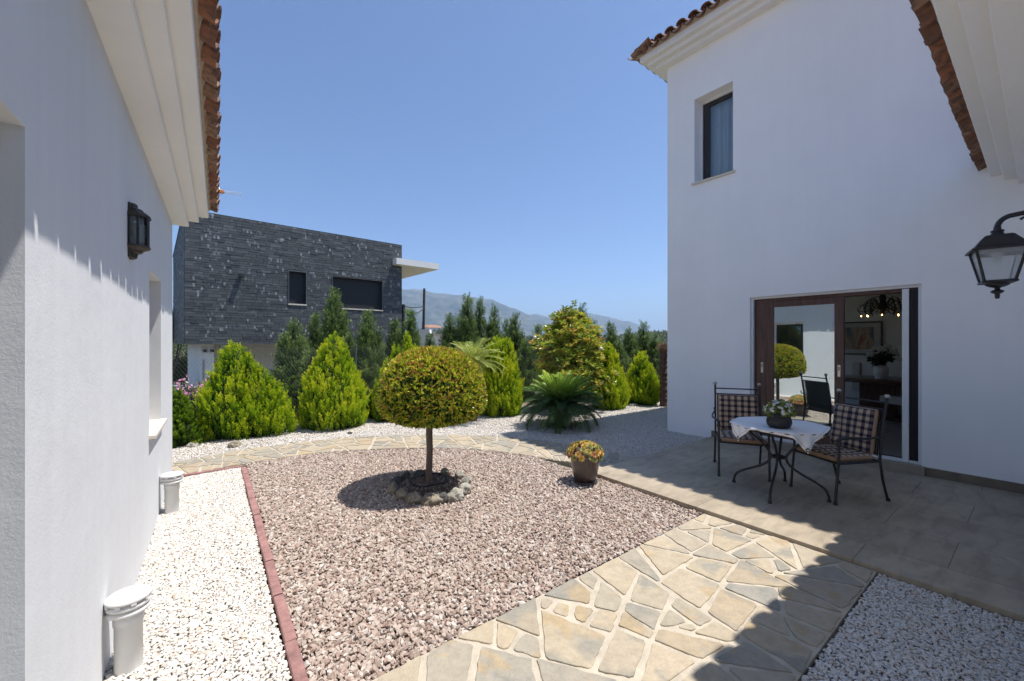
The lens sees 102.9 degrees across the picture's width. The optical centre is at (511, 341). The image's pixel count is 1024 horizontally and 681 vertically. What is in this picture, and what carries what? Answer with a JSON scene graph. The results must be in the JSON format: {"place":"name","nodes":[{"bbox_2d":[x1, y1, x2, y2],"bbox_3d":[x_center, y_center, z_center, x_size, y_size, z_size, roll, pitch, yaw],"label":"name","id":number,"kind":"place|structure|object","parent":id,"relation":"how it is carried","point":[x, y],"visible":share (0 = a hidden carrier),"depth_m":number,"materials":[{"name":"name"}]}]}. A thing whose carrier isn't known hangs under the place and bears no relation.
{"place":"outdoors","nodes":[
{"label":"outdoors","id":0,"kind":"place"},
{"bbox_2d":[173,403,534,457],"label":"soil","id":1,"kind":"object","parent":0,"point":[306,434],"visible":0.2,"depth_m":7.18,"materials":[{"name":"brown soil"}]},
{"bbox_2d":[172,385,211,447],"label":"juniper","id":2,"kind":"object","parent":1,"relation":"on","point":[185,432],"visible":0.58,"depth_m":6.47,"materials":[{"name":"green plant"}]},
{"bbox_2d":[186,442,199,447],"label":"edge rock","id":3,"kind":"object","parent":1,"relation":"on","point":[191,444],"visible":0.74,"depth_m":6.36,"materials":[{"name":"beige stone"}]},
{"bbox_2d":[227,440,241,447],"bbox_3d":[-4.357,1.631,6.408,0.188,0.168,0.246,0,0,-8],"label":"edge rock","id":4,"kind":"object","parent":1,"relation":"on","point":[234,444],"visible":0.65,"depth_m":6.34,"materials":[{"name":"beige stone"}]},
{"bbox_2d":[191,339,300,441],"bbox_3d":[-4.686,0.850,7.245,1.601,1.801,1.348,0,0,-37],"label":"golden thuja","id":5,"kind":"object","parent":1,"relation":"on","point":[239,394],"visible":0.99,"depth_m":6.92,"materials":[{"name":"green plant"}]},
{"bbox_2d":[296,331,370,431],"bbox_3d":[-3.445,0.762,7.962,1.377,1.975,1.406,0,0,-37],"label":"golden thuja","id":6,"kind":"object","parent":1,"relation":"on","point":[335,397],"visible":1,"depth_m":7.63,"materials":[{"name":"green plant"}]},
{"bbox_2d":[364,387,376,418],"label":"juniper","id":7,"kind":"object","parent":1,"relation":"on","point":[370,415],"visible":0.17,"depth_m":8.67,"materials":[{"name":"green plant"}]},
{"bbox_2d":[367,331,417,422],"bbox_3d":[-2.365,0.752,8.598,1.308,1.995,0.777,0,0,-19],"label":"golden thuja","id":8,"kind":"object","parent":1,"relation":"on","point":[407,341],"visible":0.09,"depth_m":8.47,"materials":[{"name":"green plant"}]},
{"bbox_2d":[181,353,571,680],"bbox_3d":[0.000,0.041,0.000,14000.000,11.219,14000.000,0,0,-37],"label":"ground","id":9,"kind":"structure","parent":0,"point":[523,402],"depth_m":5.50,"materials":[{"name":"brown soil"}]},
{"bbox_2d":[0,0,221,680],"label":"white bungalow","id":10,"kind":"object","parent":9,"relation":"on","point":[109,110],"visible":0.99,"depth_m":1.73,"materials":[{"name":"paint"}]},
{"bbox_2d":[103,584,152,678],"bbox_3d":[-1.925,1.467,2.049,0.180,0.426,0.180,0,0,-36],"label":"vent pipe","id":11,"kind":"object","parent":10,"relation":"attached to","point":[125,608],"visible":0.98,"depth_m":2.01,"materials":[{"name":"white plastic"}]},
{"bbox_2d":[127,202,151,259],"bbox_3d":[-2.366,-0.697,2.594,0.107,0.353,0.164,0,0,-36],"label":"wall lantern","id":12,"kind":"object","parent":10,"relation":"attached to","point":[138,233],"depth_m":2.56,"materials":[{"name":"metal"}]},
{"bbox_2d":[149,418,166,439],"bbox_3d":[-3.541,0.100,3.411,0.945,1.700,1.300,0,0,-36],"label":"window sill","id":13,"kind":"structure","parent":10,"relation":"in","point":[155,426],"depth_m":3.63,"materials":[{"name":"white stone"}]},
{"bbox_2d":[160,471,183,513],"bbox_3d":[-3.265,1.467,3.917,0.180,0.426,0.180,0,0,-36],"label":"vent pipe","id":14,"kind":"object","parent":10,"relation":"attached to","point":[171,481],"visible":0.98,"depth_m":3.87,"materials":[{"name":"white plastic"}]},
{"bbox_2d":[172,353,187,383],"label":"olive tree","id":15,"kind":"object","parent":9,"relation":"on","point":[182,368],"visible":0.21,"depth_m":19.41,"materials":[{"name":"green plant"}]},
{"bbox_2d":[172,308,187,383],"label":"olive tree","id":16,"kind":"object","parent":9,"relation":"on","point":[176,360],"visible":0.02,"depth_m":18.91,"materials":[{"name":"green plant"}]},
{"bbox_2d":[172,343,187,384],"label":"olive tree","id":17,"kind":"object","parent":9,"relation":"on","point":[181,353],"visible":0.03,"depth_m":22.86,"materials":[{"name":"green plant"}]},
{"bbox_2d":[175,375,210,409],"bbox_3d":[-6.079,1.153,7.878,1.144,1.082,1.102,0,0,-37],"label":"oleander","id":18,"kind":"object","parent":9,"relation":"on","point":[188,390],"visible":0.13,"depth_m":7.71,"materials":[{"name":"pink plant"}]},
{"bbox_2d":[183,465,308,680],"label":"kerb","id":19,"kind":"structure","parent":9,"relation":"on","point":[294,659],"depth_m":2.63,"materials":[{"name":"red brick"}]},
{"bbox_2d":[268,318,311,391],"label":"dark conifer","id":20,"kind":"object","parent":9,"relation":"on","point":[289,341],"visible":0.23,"depth_m":10.05,"materials":[{"name":"green plant"}]},
{"bbox_2d":[280,375,306,420],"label":"juniper","id":21,"kind":"object","parent":9,"relation":"on","point":[291,383],"visible":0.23,"depth_m":8.42,"materials":[{"name":"green plant"}]},
{"bbox_2d":[293,347,317,386],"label":"dark conifer","id":22,"kind":"object","parent":9,"relation":"on","point":[305,361],"visible":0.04,"depth_m":9.94,"materials":[{"name":"green plant"}]},
{"bbox_2d":[173,213,438,385],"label":"slate house","id":23,"kind":"structure","parent":9,"relation":"on","point":[251,284],"depth_m":13.51,"materials":[{"name":"stone"}]},
{"bbox_2d":[214,188,240,213],"bbox_3d":[-9.643,-4.489,13.874,0.819,1.639,0.346,0,0,-21],"label":"tv antenna","id":24,"kind":"object","parent":23,"relation":"attached to","point":[221,191],"visible":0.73,"depth_m":13.84,"materials":[{"name":"metal"}]},
{"bbox_2d":[288,270,306,305],"bbox_3d":[-7.351,-1.819,13.944,0.577,1.152,0.232,0,0,-41],"label":"window","id":25,"kind":"structure","parent":23,"relation":"in","point":[298,276],"depth_m":13.99,"materials":[{"name":"glass"}]},
{"bbox_2d":[332,276,382,310],"bbox_3d":[-5.793,-1.777,15.312,1.901,1.176,0.232,0,0,-41],"label":"window","id":26,"kind":"structure","parent":23,"relation":"in","point":[351,288],"depth_m":15.39,"materials":[{"name":"glass"}]},
{"bbox_2d":[305,310,323,355],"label":"dark conifer","id":27,"kind":"object","parent":9,"relation":"on","point":[313,337],"visible":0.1,"depth_m":11.10,"materials":[{"name":"green plant"}]},
{"bbox_2d":[316,284,353,350],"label":"dark conifer","id":28,"kind":"object","parent":9,"relation":"on","point":[334,321],"visible":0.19,"depth_m":10.80,"materials":[{"name":"green plant"}]},
{"bbox_2d":[340,329,355,357],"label":"dark conifer","id":29,"kind":"object","parent":9,"relation":"on","point":[349,340],"visible":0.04,"depth_m":10.54,"materials":[{"name":"green plant"}]},
{"bbox_2d":[350,308,387,394],"bbox_3d":[-3.641,0.509,10.337,1.317,2.777,1.241,0,0,-37],"label":"dark conifer","id":30,"kind":"object","parent":9,"relation":"on","point":[368,339],"visible":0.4,"depth_m":10.19,"materials":[{"name":"green plant"}]},
{"bbox_2d":[383,319,402,363],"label":"dark conifer","id":31,"kind":"object","parent":9,"relation":"on","point":[393,333],"visible":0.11,"depth_m":11.09,"materials":[{"name":"green plant"}]},
{"bbox_2d":[402,304,407,331],"bbox_3d":[-6.066,1.023,23.124,0.201,6.255,0.501,0,0,29],"label":"short pole","id":32,"kind":"object","parent":9,"relation":"on","point":[403,312],"visible":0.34,"depth_m":22.91,"materials":[{"name":"black metal"}]},
{"bbox_2d":[395,308,422,354],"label":"dark conifer","id":33,"kind":"object","parent":9,"relation":"on","point":[409,324],"visible":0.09,"depth_m":10.85,"materials":[{"name":"green plant"}]},
{"bbox_2d":[405,288,424,328],"bbox_3d":[-6.384,0.365,27.075,0.529,8.576,6.140,0,0,-5],"label":"leaning pole","id":34,"kind":"object","parent":9,"relation":"on","point":[423,319],"visible":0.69,"depth_m":29.91,"materials":[{"name":"black metal"}]},
{"bbox_2d":[172,345,659,421],"bbox_3d":[0.310,0.904,10.417,18.264,1.691,0.879,0,0,-28],"label":"chain link fence","id":35,"kind":"object","parent":9,"relation":"on","point":[356,351],"visible":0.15,"depth_m":8.19,"materials":[{"name":"metal"}]},
{"bbox_2d":[172,328,666,355],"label":"hillside scrub","id":36,"kind":"object","parent":9,"relation":"on","point":[663,337],"visible":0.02,"depth_m":162.07,"materials":[{"name":"green plant"}]},
{"bbox_2d":[423,332,436,346],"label":"dark conifer","id":37,"kind":"object","parent":9,"relation":"on","point":[429,342],"visible":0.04,"depth_m":12.16,"materials":[{"name":"green plant"}]},
{"bbox_2d":[419,329,442,346],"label":"white outbuilding","id":38,"kind":"structure","parent":9,"relation":"on","point":[423,332],"depth_m":21.80,"materials":[{"name":"paint"}]},
{"bbox_2d":[425,325,441,333],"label":"house","id":39,"kind":"structure","parent":9,"relation":"on","point":[433,327],"depth_m":197.45,"materials":[{"name":"white paint"}]},
{"bbox_2d":[437,312,457,348],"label":"dark conifer","id":40,"kind":"object","parent":9,"relation":"on","point":[447,338],"visible":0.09,"depth_m":11.91,"materials":[{"name":"green plant"}]},
{"bbox_2d":[453,313,461,336],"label":"dark conifer","id":41,"kind":"object","parent":9,"relation":"on","point":[457,322],"visible":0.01,"depth_m":12.75,"materials":[{"name":"green plant"}]},
{"bbox_2d":[454,292,480,363],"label":"dark conifer","id":42,"kind":"object","parent":9,"relation":"on","point":[467,330],"visible":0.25,"depth_m":11.88,"materials":[{"name":"green plant"}]},
{"bbox_2d":[473,296,486,351],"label":"dark conifer","id":43,"kind":"object","parent":9,"relation":"on","point":[481,322],"visible":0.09,"depth_m":12.44,"materials":[{"name":"green plant"}]},
{"bbox_2d":[480,303,503,366],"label":"dark conifer","id":44,"kind":"object","parent":9,"relation":"on","point":[492,328],"visible":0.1,"depth_m":12.09,"materials":[{"name":"green plant"}]},
{"bbox_2d":[501,318,509,337],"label":"dark conifer","id":45,"kind":"object","parent":9,"relation":"on","point":[506,321],"visible":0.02,"depth_m":12.78,"materials":[{"name":"green plant"}]},
{"bbox_2d":[506,312,525,356],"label":"dark conifer","id":46,"kind":"object","parent":9,"relation":"on","point":[516,336],"visible":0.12,"depth_m":12.31,"materials":[{"name":"green plant"}]},
{"bbox_2d":[515,339,540,401],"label":"dark conifer","id":47,"kind":"object","parent":9,"relation":"on","point":[522,357],"visible":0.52,"depth_m":11.83,"materials":[{"name":"green plant"}]},
{"bbox_2d":[528,324,542,395],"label":"dark conifer","id":48,"kind":"object","parent":9,"relation":"on","point":[538,329],"visible":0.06,"depth_m":13.13,"materials":[{"name":"green plant"}]},
{"bbox_2d":[578,302,591,370],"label":"dark conifer","id":49,"kind":"object","parent":9,"relation":"on","point":[580,309],"visible":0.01,"depth_m":12.54,"materials":[{"name":"green plant"}]},
{"bbox_2d":[603,320,617,352],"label":"dark conifer","id":50,"kind":"object","parent":9,"relation":"on","point":[611,337],"visible":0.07,"depth_m":12.92,"materials":[{"name":"green plant"}]},
{"bbox_2d":[612,339,631,379],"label":"dark conifer","id":51,"kind":"object","parent":9,"relation":"on","point":[620,349],"visible":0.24,"depth_m":12.42,"materials":[{"name":"green plant"}]},
{"bbox_2d":[623,326,640,368],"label":"dark conifer","id":52,"kind":"object","parent":9,"relation":"on","point":[633,348],"visible":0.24,"depth_m":12.90,"materials":[{"name":"green plant"}]},
{"bbox_2d":[635,319,651,363],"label":"dark conifer","id":53,"kind":"object","parent":9,"relation":"on","point":[643,337],"visible":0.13,"depth_m":13.14,"materials":[{"name":"green plant"}]},
{"bbox_2d":[647,333,660,378],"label":"dark conifer","id":54,"kind":"object","parent":9,"relation":"on","point":[652,348],"visible":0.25,"depth_m":12.89,"materials":[{"name":"green plant"}]},
{"bbox_2d":[628,0,1023,493],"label":"white villa","id":55,"kind":"object","parent":9,"relation":"on","point":[832,165],"visible":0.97,"depth_m":5.53,"materials":[{"name":"paint"}]},
{"bbox_2d":[691,88,734,185],"bbox_3d":[3.537,-3.490,7.007,0.421,1.620,0.750,0,0,-37],"label":"window","id":56,"kind":"structure","parent":55,"relation":"in","point":[716,113],"depth_m":7.16,"materials":[{"name":"grey glass"}]},
{"bbox_2d":[751,284,921,464],"bbox_3d":[4.457,0.396,5.761,0.240,2.192,1.929,0,0,-37],"label":"sliding door","id":57,"kind":"structure","parent":55,"relation":"in","point":[798,340],"depth_m":5.83,"materials":[{"name":"brown wood"}]},
{"bbox_2d":[852,362,861,390],"bbox_3d":[7.849,0.970,9.290,0.540,1.030,0.460,0,0,-19],"label":"dining chair","id":58,"kind":"object","parent":55,"relation":"on","point":[856,368],"visible":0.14,"depth_m":9.05,"materials":[{"name":"beige fabric"}]},
{"bbox_2d":[845,321,882,354],"bbox_3d":[7.642,-0.080,9.054,0.040,0.728,0.879,0,0,-37],"label":"framed painting","id":59,"kind":"object","parent":55,"relation":"attached to","point":[862,338],"visible":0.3,"depth_m":8.96},
{"bbox_2d":[845,375,901,421],"bbox_3d":[7.264,1.105,8.046,1.680,0.760,1.680,0,0,-37],"label":"dining table","id":60,"kind":"object","parent":55,"relation":"on","point":[871,388],"visible":0.45,"depth_m":7.85,"materials":[{"name":"brown wood"}]},
{"bbox_2d":[863,343,900,378],"bbox_3d":[7.252,0.374,8.003,0.567,0.702,0.530,0,0,19],"label":"vase","id":61,"kind":"object","parent":60,"relation":"on","point":[880,357],"visible":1,"depth_m":7.94,"materials":[{"name":"white ceramic"}]},
{"bbox_2d":[857,294,901,316],"bbox_3d":[7.040,-0.784,7.750,0.700,0.632,0.741,0,0,-37],"label":"chandelier","id":62,"kind":"object","parent":55,"relation":"hanging from","point":[882,306],"visible":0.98,"depth_m":7.70,"materials":[{"name":"black metal"}]},
{"bbox_2d":[880,395,901,412],"bbox_3d":[7.082,0.970,7.353,0.540,1.030,0.460,0,0,-5],"label":"dining chair","id":63,"kind":"object","parent":55,"relation":"on","point":[895,399],"visible":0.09,"depth_m":7.34,"materials":[{"name":"beige fabric"}]},
{"bbox_2d":[965,210,1023,298],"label":"hanging lantern","id":64,"kind":"object","parent":55,"relation":"attached to","point":[999,242],"visible":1,"depth_m":2.96,"materials":[{"name":"black metal"}]},
{"bbox_2d":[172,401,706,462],"bbox_3d":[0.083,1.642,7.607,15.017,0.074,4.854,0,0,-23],"label":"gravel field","id":65,"kind":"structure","parent":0,"point":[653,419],"depth_m":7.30,"materials":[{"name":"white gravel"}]},
{"bbox_2d":[656,342,666,406],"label":"palm trunk","id":66,"kind":"object","parent":65,"relation":"on","point":[662,350],"visible":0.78,"depth_m":10.32,"materials":[{"name":"red plant"}]},
{"bbox_2d":[172,0,714,331],"label":"sky","id":67,"kind":"structure","parent":0,"point":[517,149],"materials":[{"name":"blue"}]},
{"bbox_2d":[245,447,701,680],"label":"pink gravel","id":68,"kind":"structure","parent":0,"point":[350,468],"depth_m":3.36,"materials":[{"name":"pink gravel"}]},
{"bbox_2d":[387,482,398,495],"bbox_3d":[-1.293,1.607,4.425,0.119,0.169,0.164,0,0,-29],"label":"ring rock","id":69,"kind":"object","parent":68,"relation":"on","point":[392,488],"visible":0.8,"depth_m":4.38,"materials":[{"name":"grey stone"}]},
{"bbox_2d":[390,476,402,485],"bbox_3d":[-1.319,1.600,4.638,0.138,0.137,0.189,0,0,2],"label":"ring rock","id":70,"kind":"object","parent":68,"relation":"on","point":[397,480],"visible":0.48,"depth_m":4.61,"materials":[{"name":"grey stone"}]},
{"bbox_2d":[396,487,408,499],"bbox_3d":[-1.150,1.603,4.284,0.171,0.148,0.110,0,0,32],"label":"ring rock","id":71,"kind":"object","parent":68,"relation":"on","point":[401,493],"visible":0.71,"depth_m":4.24,"materials":[{"name":"grey stone"}]},
{"bbox_2d":[401,471,410,480],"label":"ring rock","id":72,"kind":"object","parent":68,"relation":"on","point":[405,475],"visible":0.48,"depth_m":4.73,"materials":[{"name":"grey stone"}]},
{"bbox_2d":[405,491,421,504],"bbox_3d":[-1.005,1.602,4.162,0.173,0.149,0.124,0,0,8],"label":"ring rock","id":73,"kind":"object","parent":68,"relation":"on","point":[414,497],"visible":0.8,"depth_m":4.13,"materials":[{"name":"grey stone"}]},
{"bbox_2d":[413,469,425,475],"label":"ring rock","id":74,"kind":"object","parent":68,"relation":"on","point":[419,472],"visible":0.38,"depth_m":4.87,"materials":[{"name":"grey stone"}]},
{"bbox_2d":[398,474,460,496],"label":"mulch","id":75,"kind":"object","parent":68,"relation":"on","point":[453,480],"visible":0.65,"depth_m":4.54,"materials":[{"name":"brown soil"}]},
{"bbox_2d":[410,473,447,487],"bbox_3d":[-0.941,1.562,4.621,0.428,0.038,0.428,0,0,-37],"label":"irrigation hose","id":76,"kind":"object","parent":75,"relation":"on","point":[431,484],"visible":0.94,"depth_m":4.52,"materials":[{"name":"black rubber"}]},
{"bbox_2d":[374,345,487,481],"bbox_3d":[-0.891,0.858,4.633,1.277,1.653,1.265,0,0,-37],"label":"clipped round tree","id":77,"kind":"object","parent":68,"relation":"on","point":[429,388],"visible":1,"depth_m":4.23,"materials":[{"name":"green plant"}]},
{"bbox_2d":[420,492,443,506],"bbox_3d":[-0.814,1.604,4.140,0.208,0.150,0.178,0,0,-41],"label":"ring rock","id":78,"kind":"object","parent":68,"relation":"on","point":[431,499],"visible":0.91,"depth_m":4.09,"materials":[{"name":"beige stone"}]},
{"bbox_2d":[439,492,447,503],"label":"ring rock","id":79,"kind":"object","parent":68,"relation":"on","point":[443,496],"visible":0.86,"depth_m":4.14,"materials":[{"name":"grey stone"}]},
{"bbox_2d":[440,468,451,474],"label":"ring rock","id":80,"kind":"object","parent":68,"relation":"on","point":[444,471],"visible":0.73,"depth_m":5.00,"materials":[{"name":"grey stone"}]},
{"bbox_2d":[447,487,463,502],"bbox_3d":[-0.592,1.603,4.245,0.198,0.160,0.161,0,0,-23],"label":"ring rock","id":81,"kind":"object","parent":68,"relation":"on","point":[455,494],"visible":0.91,"depth_m":4.19,"materials":[{"name":"beige stone"}]},
{"bbox_2d":[455,470,464,478],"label":"ring rock","id":82,"kind":"object","parent":68,"relation":"on","point":[459,474],"visible":0.85,"depth_m":4.86,"materials":[{"name":"beige stone"}]},
{"bbox_2d":[459,482,471,494],"bbox_3d":[-0.512,1.604,4.424,0.135,0.144,0.191,0,0,25],"label":"ring rock","id":83,"kind":"object","parent":68,"relation":"on","point":[466,487],"visible":0.74,"depth_m":4.39,"materials":[{"name":"beige stone"}]},
{"bbox_2d":[461,475,471,483],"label":"ring rock","id":84,"kind":"object","parent":68,"relation":"on","point":[467,478],"visible":0.67,"depth_m":4.66,"materials":[{"name":"beige stone"}]},
{"bbox_2d":[566,440,604,485],"bbox_3d":[0.851,1.393,4.761,0.449,0.489,0.448,0,0,-37],"label":"succulent pot","id":85,"kind":"object","parent":68,"relation":"on","point":[586,456],"visible":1,"depth_m":4.63,"materials":[{"name":"brown ceramic"}]},
{"bbox_2d":[402,289,551,337],"bbox_3d":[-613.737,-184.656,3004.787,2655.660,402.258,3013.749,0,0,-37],"label":"mountain","id":86,"kind":"structure","parent":0,"point":[438,307],"depth_m":2482.22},
{"bbox_2d":[172,435,876,680],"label":"path","id":87,"kind":"structure","parent":0,"point":[567,642],"depth_m":2.47,"materials":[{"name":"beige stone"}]},
{"bbox_2d":[105,407,1023,680],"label":"white bed soil","id":88,"kind":"structure","parent":0,"point":[623,453],"depth_m":2.30,"materials":[{"name":"white gravel"}]},
{"bbox_2d":[103,468,291,680],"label":"white gravel","id":89,"kind":"structure","parent":88,"relation":"on","point":[209,489],"depth_m":2.64,"materials":[{"name":"white gravel"}]},
{"bbox_2d":[451,338,506,421],"bbox_3d":[-0.838,0.786,8.490,1.416,1.788,1.383,0,0,-37],"label":"palm","id":90,"kind":"object","parent":88,"relation":"on","point":[476,354],"visible":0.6,"depth_m":8.36,"materials":[{"name":"green plant"}]},
{"bbox_2d":[481,335,524,417],"bbox_3d":[-0.263,0.786,9.159,1.107,1.928,1.092,0,0,-37],"label":"golden thuja","id":91,"kind":"object","parent":88,"relation":"on","point":[505,396],"visible":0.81,"depth_m":8.92,"materials":[{"name":"green plant"}]},
{"bbox_2d":[519,370,604,434],"bbox_3d":[0.939,1.131,7.905,1.657,1.156,1.686,0,0,-37],"label":"sago cycad","id":92,"kind":"object","parent":88,"relation":"on","point":[560,397],"visible":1,"depth_m":7.62,"materials":[{"name":"green plant"}]},
{"bbox_2d":[529,300,619,401],"bbox_3d":[1.488,0.333,9.875,2.360,2.702,1.984,0,0,-37],"label":"glossy leaved tree","id":93,"kind":"object","parent":88,"relation":"on","point":[574,337],"visible":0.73,"depth_m":9.46,"materials":[{"name":"green plant"}]},
{"bbox_2d":[590,341,630,409],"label":"golden thuja","id":94,"kind":"object","parent":88,"relation":"on","point":[617,397],"visible":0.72,"depth_m":9.84,"materials":[{"name":"green plant"}]},
{"bbox_2d":[624,350,659,405],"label":"golden thuja","id":95,"kind":"object","parent":88,"relation":"on","point":[644,384],"visible":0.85,"depth_m":10.49,"materials":[{"name":"green plant"}]},
{"bbox_2d":[801,574,1023,680],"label":"pebble bed","id":96,"kind":"object","parent":88,"relation":"on","point":[1013,660],"visible":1,"depth_m":2.23,"materials":[{"name":"white gravel"}]},
{"bbox_2d":[530,313,649,336],"bbox_3d":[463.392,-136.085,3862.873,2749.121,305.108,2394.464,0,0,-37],"label":"mountain","id":97,"kind":"structure","parent":0,"point":[621,326],"depth_m":3627.49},
{"bbox_2d":[597,436,1023,621],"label":"patio","id":98,"kind":"structure","parent":0,"point":[961,542],"depth_m":3.85,"materials":[{"name":"tile"}]},
{"bbox_2d":[712,382,770,481],"bbox_3d":[2.825,1.066,5.054,0.634,1.074,0.654,0,0,22],"label":"garden chair","id":99,"kind":"object","parent":98,"relation":"on","point":[730,406],"visible":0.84,"depth_m":5.20,"materials":[{"name":"black metal"}]},
{"bbox_2d":[730,423,831,503],"bbox_3d":[2.847,1.241,4.361,0.866,0.718,0.866,0,0,-4],"label":"garden table","id":100,"kind":"object","parent":98,"relation":"on","point":[777,456],"visible":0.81,"depth_m":4.29,"materials":[{"name":"black metal"}]},
{"bbox_2d":[730,416,830,452],"bbox_3d":[2.834,0.973,4.340,0.846,0.196,0.860,0,0,-44],"label":"tablecloth","id":101,"kind":"object","parent":100,"relation":"on","point":[801,432],"visible":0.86,"depth_m":4.13,"materials":[{"name":"white fabric"}]},
{"bbox_2d":[762,400,797,428],"bbox_3d":[2.732,0.729,4.174,0.307,0.291,0.314,0,0,-37],"label":"flower bowl","id":102,"kind":"object","parent":101,"relation":"on","point":[781,413],"visible":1,"depth_m":4.10,"materials":[{"name":"black ceramic"}]},
{"bbox_2d":[789,389,890,505],"bbox_3d":[3.436,1.066,4.309,0.653,1.074,0.634,0,0,-9],"label":"garden chair","id":103,"kind":"object","parent":98,"relation":"on","point":[854,437],"visible":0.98,"depth_m":4.20,"materials":[{"name":"black metal"}]}
]}

